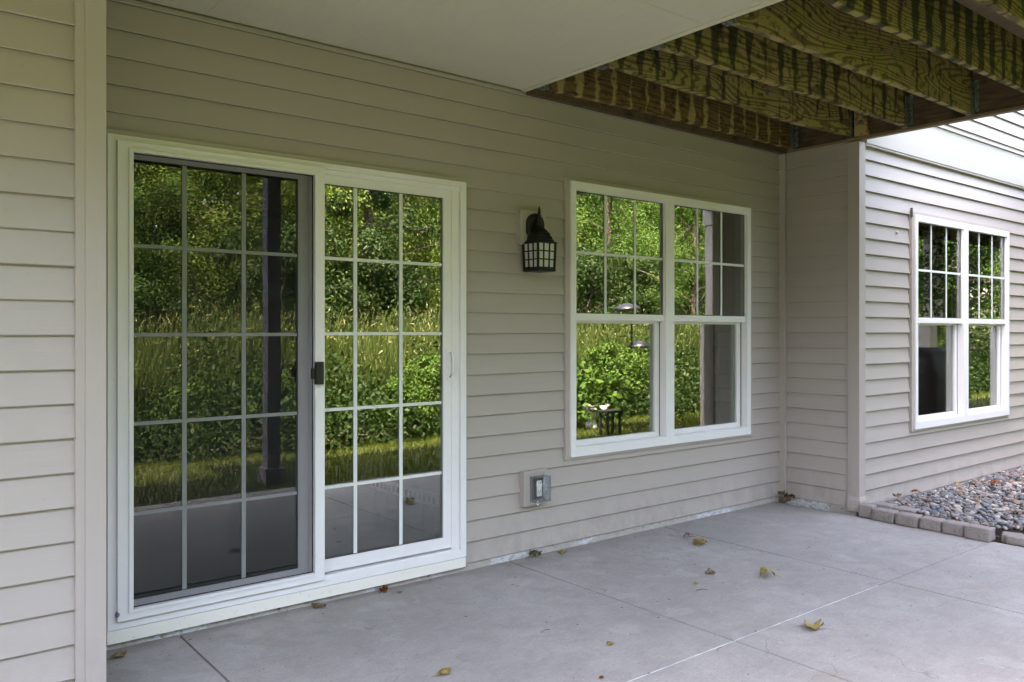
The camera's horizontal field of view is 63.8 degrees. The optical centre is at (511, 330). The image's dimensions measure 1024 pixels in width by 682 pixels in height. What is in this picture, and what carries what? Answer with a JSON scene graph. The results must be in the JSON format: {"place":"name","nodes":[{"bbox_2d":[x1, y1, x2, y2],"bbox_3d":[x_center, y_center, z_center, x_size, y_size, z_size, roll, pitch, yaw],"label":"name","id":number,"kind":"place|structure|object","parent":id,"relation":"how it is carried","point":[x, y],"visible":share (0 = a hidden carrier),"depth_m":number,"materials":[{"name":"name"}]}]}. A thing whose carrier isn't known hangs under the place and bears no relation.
{"place":"outdoors","nodes":[
{"label":"outdoors","id":0,"kind":"place"},
{"bbox_2d":[106,502,1023,681],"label":"patio","id":1,"kind":"structure","parent":0,"point":[880,634],"depth_m":3.73,"materials":[{"name":"grey concrete"}]},
{"bbox_2d":[106,649,126,659],"bbox_3d":[-1.582,1.297,3.286,0.051,0.026,0.107,0,0,18],"label":"dry leaf","id":2,"kind":"object","parent":1,"relation":"on","point":[122,652],"visible":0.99,"depth_m":3.29,"materials":[{"name":"brown plant"}]},
{"bbox_2d":[311,603,327,609],"bbox_3d":[-0.907,1.299,3.890,0.111,0.022,0.052,0,0,27],"label":"dry leaf","id":3,"kind":"object","parent":1,"relation":"on","point":[317,605],"visible":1,"depth_m":3.88,"materials":[{"name":"brown plant"}]},
{"bbox_2d":[378,585,387,593],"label":"dry leaf","id":4,"kind":"object","parent":1,"relation":"on","point":[384,588],"visible":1,"depth_m":4.14,"materials":[{"name":"brown plant"}]},
{"bbox_2d":[430,667,450,677],"bbox_3d":[-0.264,1.299,3.130,0.047,0.022,0.097,0,0,29],"label":"dry leaf","id":5,"kind":"object","parent":1,"relation":"on","point":[444,670],"visible":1,"depth_m":3.13,"materials":[{"name":"yellow plant"}]},
{"bbox_2d":[526,550,541,558],"bbox_3d":[0.119,1.289,4.758,0.111,0.042,0.068,0,0,-17],"label":"dry leaf","id":6,"kind":"object","parent":1,"relation":"on","point":[535,552],"visible":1,"depth_m":4.75,"materials":[{"name":"brown plant"}]},
{"bbox_2d":[115,508,998,678],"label":"leaf litter","id":7,"kind":"object","parent":1,"relation":"on","point":[620,607],"visible":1,"depth_m":4.08,"materials":[{"name":"brown plant"}]},
{"bbox_2d":[693,537,706,547],"bbox_3d":[1.157,1.292,5.034,0.096,0.036,0.171,0,0,9],"label":"dry leaf","id":8,"kind":"object","parent":1,"relation":"on","point":[696,539],"visible":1,"depth_m":5.03,"materials":[{"name":"plant"}]},
{"bbox_2d":[705,568,715,576],"bbox_3d":[1.073,1.296,4.413,0.058,0.028,0.083,0,0,-12],"label":"dry leaf","id":9,"kind":"object","parent":1,"relation":"on","point":[709,571],"visible":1,"depth_m":4.44,"materials":[{"name":"brown plant"}]},
{"bbox_2d":[759,566,782,575],"bbox_3d":[1.385,1.285,4.381,0.137,0.051,0.094,0,0,-13],"label":"dry leaf","id":10,"kind":"object","parent":1,"relation":"on","point":[764,570],"visible":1,"depth_m":4.37,"materials":[{"name":"yellow plant"}]},
{"bbox_2d":[778,496,789,503],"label":"dry leaf","id":11,"kind":"object","parent":1,"relation":"on","point":[784,499],"visible":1,"depth_m":6.24,"materials":[{"name":"brown plant"}]},
{"bbox_2d":[784,494,794,499],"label":"dry leaf","id":12,"kind":"object","parent":11,"relation":"on","point":[789,496],"visible":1,"depth_m":6.22,"materials":[{"name":"brown plant"}]},
{"bbox_2d":[804,618,836,629],"bbox_3d":[1.350,1.286,3.622,0.140,0.048,0.097,0,0,-11],"label":"dry leaf","id":13,"kind":"object","parent":1,"relation":"on","point":[815,626],"visible":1,"depth_m":3.62,"materials":[{"name":"yellow plant"}]},
{"bbox_2d":[871,507,898,522],"bbox_3d":[2.579,1.272,5.676,0.099,0.080,0.158,0,0,-38],"label":"edging block","id":14,"kind":"object","parent":1,"relation":"on","point":[887,515],"depth_m":5.64,"materials":[{"name":"concrete"}]},
{"bbox_2d":[895,511,922,527],"bbox_3d":[2.678,1.272,5.543,0.099,0.080,0.150,0,0,-40],"label":"edging block","id":15,"kind":"object","parent":1,"relation":"on","point":[908,519],"depth_m":5.51,"materials":[{"name":"concrete"}]},
{"bbox_2d":[919,516,945,531],"bbox_3d":[2.779,1.273,5.426,0.099,0.078,0.141,0,0,-38],"label":"edging block","id":16,"kind":"object","parent":1,"relation":"on","point":[930,523],"depth_m":5.40,"materials":[{"name":"concrete"}]},
{"bbox_2d":[942,519,968,536],"bbox_3d":[2.866,1.272,5.310,0.099,0.080,0.136,0,0,-38],"label":"edging block","id":17,"kind":"object","parent":1,"relation":"on","point":[953,527],"depth_m":5.28,"materials":[{"name":"concrete"}]},
{"bbox_2d":[964,523,994,541],"bbox_3d":[2.945,1.270,5.174,0.098,0.084,0.152,0,0,-37],"label":"edging block","id":18,"kind":"object","parent":1,"relation":"on","point":[983,533],"depth_m":5.14,"materials":[{"name":"concrete"}]},
{"label":"lawn","id":19,"kind":"structure","parent":0,"visible":0},
{"bbox_2d":[0,0,1023,681],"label":"house","id":20,"kind":"structure","parent":19,"relation":"on","point":[274,298],"depth_m":4.95,"materials":[{"name":"plastic"}]},
{"bbox_2d":[106,128,466,644],"bbox_3d":[-0.977,0.226,3.944,1.810,2.106,0.180,0,0,-39],"label":"sliding door","id":21,"kind":"structure","parent":20,"relation":"in","point":[314,576],"depth_m":3.90,"materials":[{"name":"plastic"}]},
{"bbox_2d":[371,477,439,538],"bbox_3d":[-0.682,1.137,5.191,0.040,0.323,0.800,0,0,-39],"label":"table","id":22,"kind":"object","parent":20,"relation":"on","point":[430,501],"visible":0.91,"depth_m":5.12,"materials":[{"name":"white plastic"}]},
{"bbox_2d":[519,468,550,506],"bbox_3d":[0.138,0.906,4.748,0.173,0.202,0.108,0,0,-39],"label":"outlet box","id":23,"kind":"object","parent":20,"relation":"attached to","point":[533,487],"visible":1,"depth_m":4.74,"materials":[{"name":"plastic"}]},
{"bbox_2d":[515,206,557,272],"bbox_3d":[0.147,-0.527,4.713,0.194,0.376,0.176,0,0,-39],"label":"wall lantern","id":24,"kind":"object","parent":20,"relation":"attached to","point":[535,240],"depth_m":4.68,"materials":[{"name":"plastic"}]},
{"bbox_2d":[563,177,752,460],"bbox_3d":[1.028,-0.074,5.549,1.876,1.704,0.107,0,0,-39],"label":"window","id":25,"kind":"structure","parent":20,"relation":"in","point":[658,286],"depth_m":5.47,"materials":[{"name":"plastic"}]},
{"bbox_2d":[526,0,1023,153],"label":"deck","id":26,"kind":"structure","parent":20,"relation":"attached to","point":[785,76],"depth_m":4.78,"materials":[{"name":"brown wood"}]},
{"bbox_2d":[908,208,1009,431],"bbox_3d":[3.794,-0.086,6.965,1.883,1.731,0.107,0,0,-39],"label":"window","id":27,"kind":"structure","parent":20,"relation":"in","point":[959,276],"depth_m":6.90,"materials":[{"name":"plastic"}]},
{"bbox_2d":[862,466,1023,546],"bbox_3d":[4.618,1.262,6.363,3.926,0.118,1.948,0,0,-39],"label":"gravel","id":28,"kind":"structure","parent":19,"relation":"on","point":[953,503],"depth_m":5.93,"materials":[{"name":"grey gravel"}]},
{"bbox_2d":[859,502,876,518],"bbox_3d":[2.524,1.267,5.810,0.100,0.090,0.134,0,0,44],"label":"edging block","id":29,"kind":"object","parent":28,"relation":"on","point":[865,509],"depth_m":5.77,"materials":[{"name":"concrete"}]},
{"bbox_2d":[871,501,897,508],"bbox_3d":[2.625,1.264,5.798,0.111,0.096,0.149,0,0,-42],"label":"edging block","id":30,"kind":"object","parent":28,"relation":"on","point":[885,505],"depth_m":5.77,"materials":[{"name":"concrete"}]},
{"bbox_2d":[893,506,920,513],"bbox_3d":[2.725,1.266,5.670,0.114,0.092,0.144,0,0,-36],"label":"edging block","id":31,"kind":"object","parent":28,"relation":"on","point":[906,509],"depth_m":5.65,"materials":[{"name":"concrete"}]},
{"bbox_2d":[988,480,1002,483],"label":"dry leaf","id":32,"kind":"object","parent":28,"relation":"on","point":[993,481],"visible":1,"depth_m":6.55,"materials":[{"name":"orange plant"}]},
{"bbox_2d":[1001,531,1022,542],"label":"edging block","id":33,"kind":"object","parent":28,"relation":"on","point":[1004,535],"depth_m":5.13,"materials":[{"name":"concrete"}]},
{"bbox_2d":[1006,533,1023,546],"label":"edging block","id":34,"kind":"object","parent":28,"relation":"on","point":[1016,539],"depth_m":5.04,"materials":[{"name":"concrete"}]}
]}

